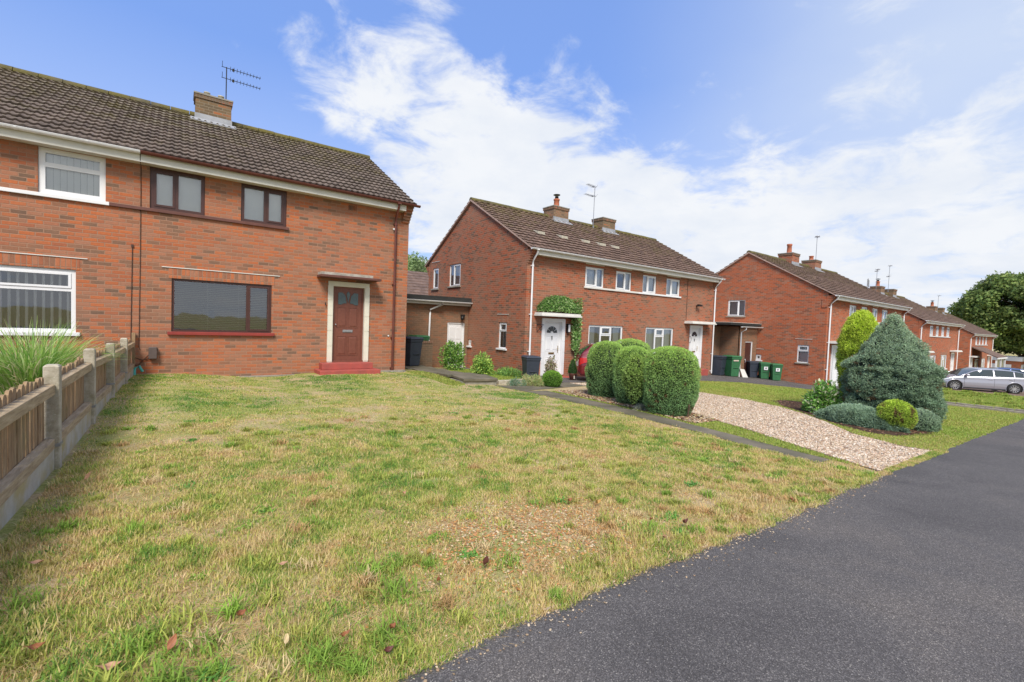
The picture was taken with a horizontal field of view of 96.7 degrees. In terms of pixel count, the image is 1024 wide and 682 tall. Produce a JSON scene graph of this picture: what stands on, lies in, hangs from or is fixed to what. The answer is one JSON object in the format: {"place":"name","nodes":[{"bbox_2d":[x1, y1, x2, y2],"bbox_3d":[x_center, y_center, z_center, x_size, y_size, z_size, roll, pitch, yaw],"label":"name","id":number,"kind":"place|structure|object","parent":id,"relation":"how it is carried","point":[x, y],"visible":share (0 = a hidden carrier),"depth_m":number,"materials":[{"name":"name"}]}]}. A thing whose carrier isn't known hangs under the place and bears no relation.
{"place":"outdoors","nodes":[
{"label":"outdoors","id":0,"kind":"place"},
{"bbox_2d":[0,315,131,394],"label":"ornamental grass","id":1,"kind":"object","parent":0,"point":[21,365],"depth_m":5.99,"materials":[{"name":"green plant"}]},
{"bbox_2d":[405,365,497,384],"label":"raised path","id":2,"kind":"structure","parent":0,"point":[470,378],"depth_m":12.89,"materials":[{"name":"concrete"}]},
{"bbox_2d":[405,336,423,365],"bbox_3d":[-3.676,0.374,16.414,0.786,1.070,0.610,4,3,36],"label":"wheelie bin","id":3,"kind":"object","parent":2,"relation":"on","point":[413,347],"visible":0.66,"depth_m":16.17,"materials":[{"name":"grey plastic"}]},
{"bbox_2d":[406,294,472,367],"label":"outhouse","id":4,"kind":"structure","parent":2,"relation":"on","point":[440,321],"depth_m":18.82,"materials":[{"name":"brown brick"}]},
{"bbox_2d":[447,322,463,364],"bbox_3d":[-2.419,0.177,19.381,0.820,1.930,0.120,1,3,-36],"label":"side door","id":5,"kind":"structure","parent":4,"relation":"in","point":[455,331],"depth_m":19.39,"materials":[{"name":"white plastic"}]},
{"bbox_2d":[407,368,520,384],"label":"lawn grass","id":6,"kind":"structure","parent":0,"point":[444,380],"depth_m":13.28,"materials":[{"name":"green plant"}]},
{"bbox_2d":[0,349,1021,681],"bbox_3d":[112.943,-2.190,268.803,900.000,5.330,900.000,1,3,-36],"label":"ground","id":7,"kind":"structure","parent":0,"point":[130,437],"depth_m":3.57,"materials":[{"name":"green plant"}]},
{"bbox_2d":[23,641,44,649],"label":"fallen leaf","id":8,"kind":"object","parent":7,"relation":"on","point":[37,645],"visible":1,"depth_m":1.74,"materials":[{"name":"brown plant"}]},
{"bbox_2d":[26,559,43,563],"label":"fallen leaf","id":9,"kind":"object","parent":7,"relation":"on","point":[35,561],"visible":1,"depth_m":2.34,"materials":[{"name":"beige plant"}]},
{"bbox_2d":[0,333,134,529],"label":"fence","id":10,"kind":"object","parent":7,"relation":"on","point":[47,419],"visible":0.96,"depth_m":3.87,"materials":[{"name":"concrete"}]},
{"bbox_2d":[95,660,121,669],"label":"fallen leaf","id":11,"kind":"object","parent":7,"relation":"on","point":[108,665],"visible":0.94,"depth_m":1.66,"materials":[{"name":"beige plant"}]},
{"bbox_2d":[133,365,143,374],"bbox_3d":[-8.121,0.640,9.894,0.076,0.230,0.200,4,3,38],"label":"hose reel end","id":12,"kind":"object","parent":7,"relation":"on","point":[140,369],"visible":0.82,"depth_m":9.86,"materials":[{"name":"teal plastic"}]},
{"bbox_2d":[165,633,176,653],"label":"fallen leaf","id":13,"kind":"object","parent":7,"relation":"on","point":[171,642],"visible":1,"depth_m":1.77,"materials":[{"name":"brown plant"}]},
{"bbox_2d":[0,63,420,376],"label":"house","id":14,"kind":"structure","parent":7,"relation":"on","point":[208,236],"depth_m":10.88,"materials":[{"name":"red brick"}]},
{"bbox_2d":[0,265,75,331],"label":"window","id":15,"kind":"structure","parent":14,"relation":"in","point":[71,274],"depth_m":9.20,"materials":[{"name":"white plastic"}]},
{"bbox_2d":[38,146,105,201],"bbox_3d":[-9.043,-3.410,9.391,1.002,0.912,0.095,1,3,-36],"label":"window","id":16,"kind":"structure","parent":14,"relation":"in","point":[57,175],"depth_m":9.38,"materials":[{"name":"white plastic"}]},
{"bbox_2d":[150,167,204,214],"bbox_3d":[-7.631,-3.397,10.409,1.002,0.912,0.094,1,3,-36],"label":"window","id":17,"kind":"structure","parent":14,"relation":"in","point":[170,190],"depth_m":10.38,"materials":[{"name":"brown plastic"}]},
{"bbox_2d":[171,278,270,332],"bbox_3d":[-7.011,-0.821,11.078,2.032,1.212,0.166,1,3,-36],"label":"window","id":18,"kind":"structure","parent":14,"relation":"in","point":[247,329],"depth_m":11.12,"materials":[{"name":"brown plastic"}]},
{"bbox_2d":[222,61,260,98],"bbox_3d":[-8.402,-7.674,14.124,1.040,1.547,0.320,1,3,-36],"label":"tv aerial","id":19,"kind":"object","parent":14,"relation":"attached to","point":[233,70],"visible":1,"depth_m":13.96,"materials":[{"name":"black metal"}]},
{"bbox_2d":[241,183,286,226],"bbox_3d":[-6.228,-3.384,11.437,1.002,0.912,0.094,1,3,-36],"label":"window","id":20,"kind":"structure","parent":14,"relation":"in","point":[262,205],"depth_m":11.43,"materials":[{"name":"brown plastic"}]},
{"bbox_2d":[333,288,361,360],"bbox_3d":[-4.622,-0.454,12.804,0.754,2.002,0.107,1,3,-36],"label":"front door","id":21,"kind":"structure","parent":14,"relation":"in","point":[347,302],"depth_m":12.80,"materials":[{"name":"brown wood"}]},
{"bbox_2d":[236,609,245,615],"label":"fallen leaf","id":22,"kind":"object","parent":7,"relation":"on","point":[240,612],"visible":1,"depth_m":1.98,"materials":[{"name":"brown plant"}]},
{"bbox_2d":[57,553,427,681],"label":"grass tuft","id":23,"kind":"object","parent":7,"relation":"on","point":[235,606],"visible":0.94,"depth_m":1.82,"materials":[{"name":"green plant"}]},
{"bbox_2d":[284,633,288,644],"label":"fallen leaf","id":24,"kind":"object","parent":7,"relation":"on","point":[286,638],"visible":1,"depth_m":1.83,"materials":[{"name":"beige plant"}]},
{"bbox_2d":[339,629,349,636],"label":"fallen leaf","id":25,"kind":"object","parent":7,"relation":"on","point":[343,634],"visible":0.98,"depth_m":1.89,"materials":[{"name":"brown plant"}]},
{"bbox_2d":[384,645,393,651],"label":"fallen leaf","id":26,"kind":"object","parent":7,"relation":"on","point":[388,649],"visible":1,"depth_m":1.81,"materials":[{"name":"brown plant"}]},
{"bbox_2d":[407,271,428,294],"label":"house","id":27,"kind":"structure","parent":7,"relation":"on","point":[418,283],"depth_m":26.48,"materials":[{"name":"brown tile"}]},
{"bbox_2d":[408,251,427,271],"bbox_3d":[-9.371,-3.092,38.612,7.016,9.129,6.734,2,2,8],"label":"tree","id":28,"kind":"object","parent":7,"relation":"on","point":[416,263],"visible":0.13,"depth_m":38.12,"materials":[{"name":"green plant"}]},
{"bbox_2d":[408,335,429,340],"bbox_3d":[-3.697,0.296,17.922,0.610,1.070,0.786,0,3,-42],"label":"wheelie bin","id":29,"kind":"object","parent":7,"relation":"on","point":[426,337],"visible":0.25,"depth_m":17.70,"materials":[{"name":"green plastic"}]},
{"bbox_2d":[419,341,433,366],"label":"garden wall","id":30,"kind":"structure","parent":7,"relation":"on","point":[426,354],"depth_m":17.50,"materials":[{"name":"brown brick"}]},
{"bbox_2d":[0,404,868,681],"bbox_3d":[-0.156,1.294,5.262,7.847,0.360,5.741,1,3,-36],"label":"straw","id":31,"kind":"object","parent":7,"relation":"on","point":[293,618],"visible":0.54,"depth_m":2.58,"materials":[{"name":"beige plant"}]},
{"bbox_2d":[437,340,465,369],"bbox_3d":[-2.293,0.575,17.709,1.062,1.269,1.053,1,3,-36],"label":"laurel shrub","id":32,"kind":"object","parent":7,"relation":"on","point":[453,355],"visible":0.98,"depth_m":17.61,"materials":[{"name":"green plant"}]},
{"bbox_2d":[470,351,494,375],"bbox_3d":[-1.023,0.813,16.158,0.927,0.984,0.889,2,2,-16],"label":"laurel shrub","id":33,"kind":"object","parent":7,"relation":"on","point":[482,364],"visible":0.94,"depth_m":16.07,"materials":[{"name":"green plant"}]},
{"bbox_2d":[483,555,488,564],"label":"fallen leaf","id":34,"kind":"object","parent":7,"relation":"on","point":[485,559],"visible":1,"depth_m":2.52,"materials":[{"name":"brown plant"}]},
{"bbox_2d":[494,366,522,377],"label":"border plant","id":35,"kind":"object","parent":7,"relation":"on","point":[503,371],"visible":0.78,"depth_m":16.03,"materials":[{"name":"green plant"}]},
{"bbox_2d":[496,379,533,384],"bbox_3d":[0.103,1.283,13.290,1.300,0.327,0.167,1,3,-36],"label":"stone edge","id":36,"kind":"object","parent":7,"relation":"on","point":[502,382],"visible":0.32,"depth_m":12.97,"materials":[{"name":"stone"}]},
{"bbox_2d":[507,377,527,385],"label":"grey leaf plant","id":37,"kind":"object","parent":7,"relation":"on","point":[512,381],"visible":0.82,"depth_m":12.92,"materials":[{"name":"plant"}]},
{"bbox_2d":[521,355,541,379],"bbox_3d":[0.605,0.926,14.989,0.512,0.899,0.660,2,2,-16],"label":"wheelie bin","id":38,"kind":"object","parent":7,"relation":"on","point":[530,364],"visible":0.78,"depth_m":14.74,"materials":[{"name":"grey plastic"}]},
{"bbox_2d":[522,373,543,386],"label":"wild border plant","id":39,"kind":"object","parent":7,"relation":"on","point":[538,380],"visible":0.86,"depth_m":13.26,"materials":[{"name":"green plant"}]},
{"bbox_2d":[286,459,782,650],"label":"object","id":40,"kind":"structure","parent":7,"relation":"on","point":[588,541],"depth_m":2.98,"materials":[{"name":"brown plant"}]},
{"bbox_2d":[555,389,718,422],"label":"bark mulch","id":41,"kind":"object","parent":7,"relation":"on","point":[613,400],"visible":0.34,"depth_m":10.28,"materials":[{"name":"brown wood"}]},
{"bbox_2d":[585,340,623,397],"bbox_3d":[2.387,0.708,11.595,1.155,1.483,1.120,1,3,-36],"label":"clipped bush","id":42,"kind":"object","parent":41,"relation":"on","point":[599,373],"visible":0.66,"depth_m":11.25,"materials":[{"name":"green plant"}]},
{"bbox_2d":[612,345,648,404],"bbox_3d":[2.766,0.778,10.426,0.925,1.396,0.962,1,3,-36],"label":"clipped bush","id":43,"kind":"object","parent":41,"relation":"on","point":[621,360],"visible":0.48,"depth_m":10.24,"materials":[{"name":"green plant"}]},
{"bbox_2d":[615,338,650,350],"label":"clipped bush","id":44,"kind":"object","parent":41,"relation":"on","point":[628,342],"visible":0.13,"depth_m":11.91,"materials":[{"name":"green plant"}]},
{"bbox_2d":[633,403,647,410],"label":"grey leaf plant","id":45,"kind":"object","parent":41,"relation":"on","point":[638,406],"visible":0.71,"depth_m":9.42,"materials":[{"name":"grey plant"}]},
{"bbox_2d":[621,345,700,416],"bbox_3d":[3.015,0.786,9.105,1.472,1.414,1.122,2,2,-8],"label":"clipped bush","id":46,"kind":"object","parent":41,"relation":"on","point":[666,381],"visible":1,"depth_m":8.81,"materials":[{"name":"green plant"}]},
{"bbox_2d":[461,367,838,389],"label":"forecourt","id":47,"kind":"structure","parent":7,"relation":"on","point":[753,380],"depth_m":21.33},
{"bbox_2d":[544,355,556,371],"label":"dry hydrangea","id":48,"kind":"object","parent":47,"relation":"on","point":[550,364],"visible":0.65,"depth_m":15.29,"materials":[{"name":"beige plant"}]},
{"bbox_2d":[568,359,576,379],"bbox_3d":[2.162,1.002,16.235,0.358,0.791,0.360,1,3,-36],"label":"potted conifer","id":49,"kind":"object","parent":47,"relation":"on","point":[572,370],"visible":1,"depth_m":16.15,"materials":[{"name":"green plant"}]},
{"bbox_2d":[424,194,725,377],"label":"house","id":50,"kind":"structure","parent":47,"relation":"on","point":[507,269],"depth_m":19.20,"materials":[{"name":"red brick"}]},
{"bbox_2d":[433,268,438,288],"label":"window","id":51,"kind":"structure","parent":50,"relation":"in","point":[437,269],"depth_m":22.40,"materials":[{"name":"white plastic"}]},
{"bbox_2d":[450,263,460,285],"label":"window","id":52,"kind":"structure","parent":50,"relation":"in","point":[456,267],"depth_m":20.79,"materials":[{"name":"white plastic"}]},
{"bbox_2d":[499,322,506,348],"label":"window","id":53,"kind":"structure","parent":50,"relation":"in","point":[504,324],"depth_m":17.76,"materials":[{"name":"white plastic"}]},
{"bbox_2d":[543,323,559,372],"bbox_3d":[1.494,0.296,17.340,0.774,1.932,0.098,1,3,-36],"label":"front door","id":54,"kind":"structure","parent":50,"relation":"in","point":[551,344],"depth_m":17.34,"materials":[{"name":"white plastic"}]},
{"bbox_2d":[536,295,583,361],"bbox_3d":[1.895,-0.221,17.199,2.362,3.057,0.499,1,3,-36],"label":"climbing ivy","id":55,"kind":"object","parent":50,"relation":"attached to","point":[552,303],"visible":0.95,"depth_m":17.37,"materials":[{"name":"green plant"}]},
{"bbox_2d":[585,184,597,227],"bbox_3d":[3.988,-6.892,23.129,0.334,2.217,0.869,4,3,44],"label":"tv aerial","id":56,"kind":"object","parent":50,"relation":"attached to","point":[594,199],"visible":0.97,"depth_m":23.33,"materials":[{"name":"grey metal"}]},
{"bbox_2d":[585,267,603,287],"bbox_3d":[3.293,-2.577,18.500,1.062,0.787,0.150,1,3,-36],"label":"window","id":57,"kind":"structure","parent":50,"relation":"in","point":[592,276],"depth_m":18.53,"materials":[{"name":"white plastic"}]},
{"bbox_2d":[588,325,621,343],"bbox_3d":[3.868,-0.067,19.080,2.072,1.162,0.138,1,3,-36],"label":"window","id":58,"kind":"structure","parent":50,"relation":"in","point":[591,327],"depth_m":19.00,"materials":[{"name":"white plastic"}]},
{"bbox_2d":[616,271,630,290],"bbox_3d":[4.728,-2.564,19.545,0.992,0.787,0.138,1,3,-36],"label":"window","id":59,"kind":"structure","parent":50,"relation":"in","point":[625,281],"depth_m":19.58,"materials":[{"name":"white plastic"}]},
{"bbox_2d":[642,275,655,293],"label":"window","id":60,"kind":"structure","parent":50,"relation":"in","point":[647,280],"depth_m":20.61,"materials":[{"name":"white plastic"}]},
{"bbox_2d":[645,327,672,352],"bbox_3d":[6.800,-0.040,21.237,2.072,1.162,0.150,1,3,-36],"label":"window","id":61,"kind":"structure","parent":50,"relation":"in","point":[655,337],"depth_m":21.30,"materials":[{"name":"white plastic"}]},
{"bbox_2d":[666,278,679,295],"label":"window","id":62,"kind":"structure","parent":50,"relation":"in","point":[671,283],"depth_m":21.65,"materials":[{"name":"white plastic"}]},
{"bbox_2d":[691,329,698,357],"bbox_3d":[9.156,0.365,22.965,0.704,1.932,0.086,1,3,-36],"label":"front door","id":63,"kind":"structure","parent":50,"relation":"in","point":[694,340],"depth_m":22.98,"materials":[{"name":"white plastic"}]},
{"bbox_2d":[575,342,611,375],"bbox_3d":[4.249,0.789,16.428,3.812,1.426,1.991,2,2,4],"label":"red car","id":64,"kind":"object","parent":47,"relation":"on","point":[581,362],"visible":0.09,"depth_m":15.85,"materials":[{"name":"red paint"}]},
{"bbox_2d":[711,355,726,374],"bbox_3d":[10.848,1.288,24.050,0.610,1.070,0.786,0,3,-42],"label":"wheelie bin","id":65,"kind":"object","parent":47,"relation":"on","point":[718,364],"visible":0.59,"depth_m":23.82,"materials":[{"name":"grey plastic"}]},
{"bbox_2d":[722,355,742,375],"bbox_3d":[11.548,1.311,23.992,0.640,1.124,0.825,2,2,-16],"label":"wheelie bin","id":66,"kind":"object","parent":47,"relation":"on","point":[732,366],"visible":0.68,"depth_m":23.70,"materials":[{"name":"green plastic"}]},
{"bbox_2d":[740,369,747,376],"bbox_3d":[12.241,1.695,24.035,0.482,0.450,0.151,2,2,-16],"label":"leaning board","id":67,"kind":"object","parent":47,"relation":"on","point":[743,373],"visible":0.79,"depth_m":24.01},
{"bbox_2d":[746,361,758,377],"bbox_3d":[12.962,1.526,24.573,0.512,0.899,0.660,2,2,7],"label":"wheelie bin","id":68,"kind":"object","parent":47,"relation":"on","point":[752,368],"visible":0.9,"depth_m":24.32,"materials":[{"name":"grey plastic"}]},
{"bbox_2d":[757,362,770,378],"bbox_3d":[13.356,1.561,24.155,0.512,0.899,0.660,3,2,12],"label":"wheelie bin","id":69,"kind":"object","parent":47,"relation":"on","point":[764,370],"visible":0.91,"depth_m":23.91,"materials":[{"name":"green plastic"}]},
{"bbox_2d":[769,363,783,380],"bbox_3d":[13.742,1.614,23.746,0.512,0.899,0.660,3,2,12],"label":"wheelie bin","id":70,"kind":"object","parent":47,"relation":"on","point":[775,371],"visible":0.84,"depth_m":23.50,"materials":[{"name":"green plastic"}]},
{"bbox_2d":[552,390,850,463],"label":"lawn strip grass","id":71,"kind":"structure","parent":7,"relation":"on","point":[759,437],"depth_m":7.30,"materials":[{"name":"green plant"}]},
{"bbox_2d":[713,322,763,376],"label":"outhouse","id":72,"kind":"structure","parent":7,"relation":"on","point":[739,341],"depth_m":24.52,"materials":[{"name":"brown brick"}]},
{"bbox_2d":[744,341,751,373],"bbox_3d":[12.810,0.990,24.747,0.800,1.930,0.135,1,3,-36],"label":"side door","id":73,"kind":"structure","parent":72,"relation":"in","point":[748,345],"depth_m":24.77,"materials":[{"name":"brown plastic"}]},
{"bbox_2d":[715,244,912,385],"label":"house","id":74,"kind":"structure","parent":7,"relation":"on","point":[802,311],"depth_m":24.45,"materials":[{"name":"red brick"}]},
{"bbox_2d":[728,300,744,315],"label":"window","id":75,"kind":"structure","parent":74,"relation":"in","point":[735,307],"depth_m":26.29,"materials":[{"name":"white plastic"}]},
{"bbox_2d":[797,345,808,362],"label":"window","id":76,"kind":"structure","parent":74,"relation":"in","point":[803,350],"depth_m":23.48,"materials":[{"name":"white plastic"}]},
{"bbox_2d":[831,348,836,383],"bbox_3d":[16.518,1.343,23.474,0.774,1.932,0.060,1,3,-36],"label":"front door","id":77,"kind":"structure","parent":74,"relation":"in","point":[834,349],"depth_m":23.53,"materials":[{"name":"white plastic"}]},
{"bbox_2d":[849,305,855,316],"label":"window","id":78,"kind":"structure","parent":74,"relation":"in","point":[852,308],"depth_m":24.73,"materials":[{"name":"white plastic"}]},
{"bbox_2d":[882,310,886,321],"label":"window","id":79,"kind":"structure","parent":74,"relation":"in","point":[884,312],"depth_m":27.67,"materials":[{"name":"white plastic"}]},
{"bbox_2d":[771,400,932,435],"bbox_3d":[7.996,1.715,10.437,2.566,0.221,5.429,3,2,12],"label":"flower bed","id":80,"kind":"object","parent":7,"relation":"on","point":[852,426],"visible":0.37,"depth_m":8.68,"materials":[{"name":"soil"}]},
{"bbox_2d":[800,378,843,412],"bbox_3d":[7.391,1.318,10.743,1.040,0.900,0.965,3,2,11],"label":"variegated shrub","id":81,"kind":"object","parent":80,"relation":"on","point":[823,394],"visible":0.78,"depth_m":10.55,"materials":[{"name":"green plant"}]},
{"bbox_2d":[835,309,878,398],"bbox_3d":[8.586,0.510,11.291,1.054,2.636,1.041,1,3,-36],"label":"golden conifer","id":82,"kind":"object","parent":80,"relation":"on","point":[858,326],"visible":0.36,"depth_m":11.13,"materials":[{"name":"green plant"}]},
{"bbox_2d":[813,402,910,432],"bbox_3d":[6.936,1.494,9.074,0.762,0.521,1.685,1,2,-17],"label":"juniper mound","id":83,"kind":"object","parent":80,"relation":"on","point":[859,415],"visible":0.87,"depth_m":8.94,"materials":[{"name":"green plant"}]},
{"bbox_2d":[838,313,950,431],"bbox_3d":[8.377,0.590,9.783,1.795,2.452,2.385,2,2,-11],"label":"blue conifer","id":84,"kind":"object","parent":80,"relation":"on","point":[892,359],"visible":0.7,"depth_m":9.57,"materials":[{"name":"green plant"}]},
{"bbox_2d":[875,398,918,429],"bbox_3d":[7.274,1.401,8.628,0.697,0.637,0.679,1,3,-36],"label":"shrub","id":85,"kind":"object","parent":80,"relation":"on","point":[900,413],"visible":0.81,"depth_m":8.43,"materials":[{"name":"yellow plant"}]},
{"bbox_2d":[874,448,948,475],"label":"lawn grass","id":86,"kind":"structure","parent":7,"relation":"on","point":[928,455],"depth_m":5.92,"materials":[{"name":"green plant"}]},
{"bbox_2d":[870,278,965,370],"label":"house","id":87,"kind":"structure","parent":7,"relation":"on","point":[938,333],"depth_m":37.78,"materials":[{"name":"red brick"}]},
{"bbox_2d":[930,326,932,335],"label":"window","id":88,"kind":"structure","parent":87,"relation":"in","point":[931,327],"depth_m":35.48,"materials":[{"name":"white plastic"}]},
{"bbox_2d":[940,355,945,367],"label":"window","id":89,"kind":"structure","parent":87,"relation":"in","point":[943,357],"depth_m":38.34,"materials":[{"name":"white plastic"}]},
{"bbox_2d":[926,300,1007,369],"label":"house","id":90,"kind":"structure","parent":7,"relation":"on","point":[975,346],"depth_m":47.66,"materials":[{"name":"red brick"}]},
{"bbox_2d":[945,401,1023,413],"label":"path edging","id":91,"kind":"object","parent":7,"relation":"on","point":[987,407],"visible":0.15,"depth_m":14.51,"materials":[{"name":"concrete"}]},
{"bbox_2d":[947,270,1023,356],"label":"tree","id":92,"kind":"object","parent":7,"relation":"on","point":[993,303],"visible":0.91,"depth_m":62.90,"materials":[{"name":"green plant"}]},
{"bbox_2d":[990,355,1023,368],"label":"garage","id":93,"kind":"structure","parent":7,"relation":"on","point":[1015,362],"depth_m":62.97,"materials":[{"name":"red brick"}]},
{"bbox_2d":[990,363,1023,368],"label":"garage door","id":94,"kind":"structure","parent":93,"relation":"in","point":[993,364],"depth_m":63.41,"materials":[{"name":"white plastic"}]},
{"bbox_2d":[0,0,1023,312],"label":"sky","id":95,"kind":"structure","parent":0,"point":[886,132],"materials":[{"name":"blue"}]},
{"bbox_2d":[496,382,585,390],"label":"garden path","id":96,"kind":"structure","parent":0,"point":[543,386],"depth_m":12.91,"materials":[{"name":"concrete"}]},
{"bbox_2d":[542,370,562,386],"bbox_3d":[1.188,1.110,13.416,0.635,0.542,0.644,1,3,-36],"label":"box ball","id":97,"kind":"object","parent":96,"relation":"on","point":[551,378],"visible":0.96,"depth_m":13.23,"materials":[{"name":"green plant"}]},
{"bbox_2d":[526,391,829,461],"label":"garden path","id":98,"kind":"structure","parent":0,"point":[723,435],"depth_m":7.85,"materials":[{"name":"concrete"}]},
{"bbox_2d":[394,419,1023,681],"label":"pavement","id":99,"kind":"structure","parent":0,"point":[914,573],"depth_m":2.38,"materials":[{"name":"grey asphalt"}]},
{"bbox_2d":[406,474,895,681],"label":"edge gravel","id":100,"kind":"structure","parent":99,"relation":"on","point":[485,633],"depth_m":2.46,"materials":[{"name":"beige gravel"}]},
{"bbox_2d":[575,383,931,469],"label":"drive gravel","id":101,"kind":"structure","parent":0,"point":[853,454],"depth_m":7.84,"materials":[{"name":"beige gravel"}]},
{"bbox_2d":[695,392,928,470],"bbox_3d":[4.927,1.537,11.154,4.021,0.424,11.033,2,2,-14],"label":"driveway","id":102,"kind":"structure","parent":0,"point":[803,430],"depth_m":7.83,"materials":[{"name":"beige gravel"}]},
{"bbox_2d":[699,381,1023,451],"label":"lawn grass","id":103,"kind":"structure","parent":0,"point":[749,391],"depth_m":11.37,"materials":[{"name":"green plant"}]},
{"bbox_2d":[942,387,1023,410],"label":"lawn grass","id":104,"kind":"structure","parent":0,"point":[1000,399],"depth_m":19.91,"materials":[{"name":"green plant"}]},
{"bbox_2d":[945,387,1023,395],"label":"forecourt paving","id":105,"kind":"structure","parent":0,"point":[992,391],"depth_m":26.81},
{"bbox_2d":[942,367,1023,393],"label":"silver car","id":106,"kind":"object","parent":105,"relation":"on","point":[1007,381],"visible":0.83,"depth_m":26.05,"materials":[{"name":"grey paint"}]},
{"bbox_2d":[991,367,1023,372],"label":"blue car","id":107,"kind":"object","parent":105,"relation":"on","point":[1014,369],"visible":0.08,"depth_m":33.61,"materials":[{"name":"blue paint"}]}
]}

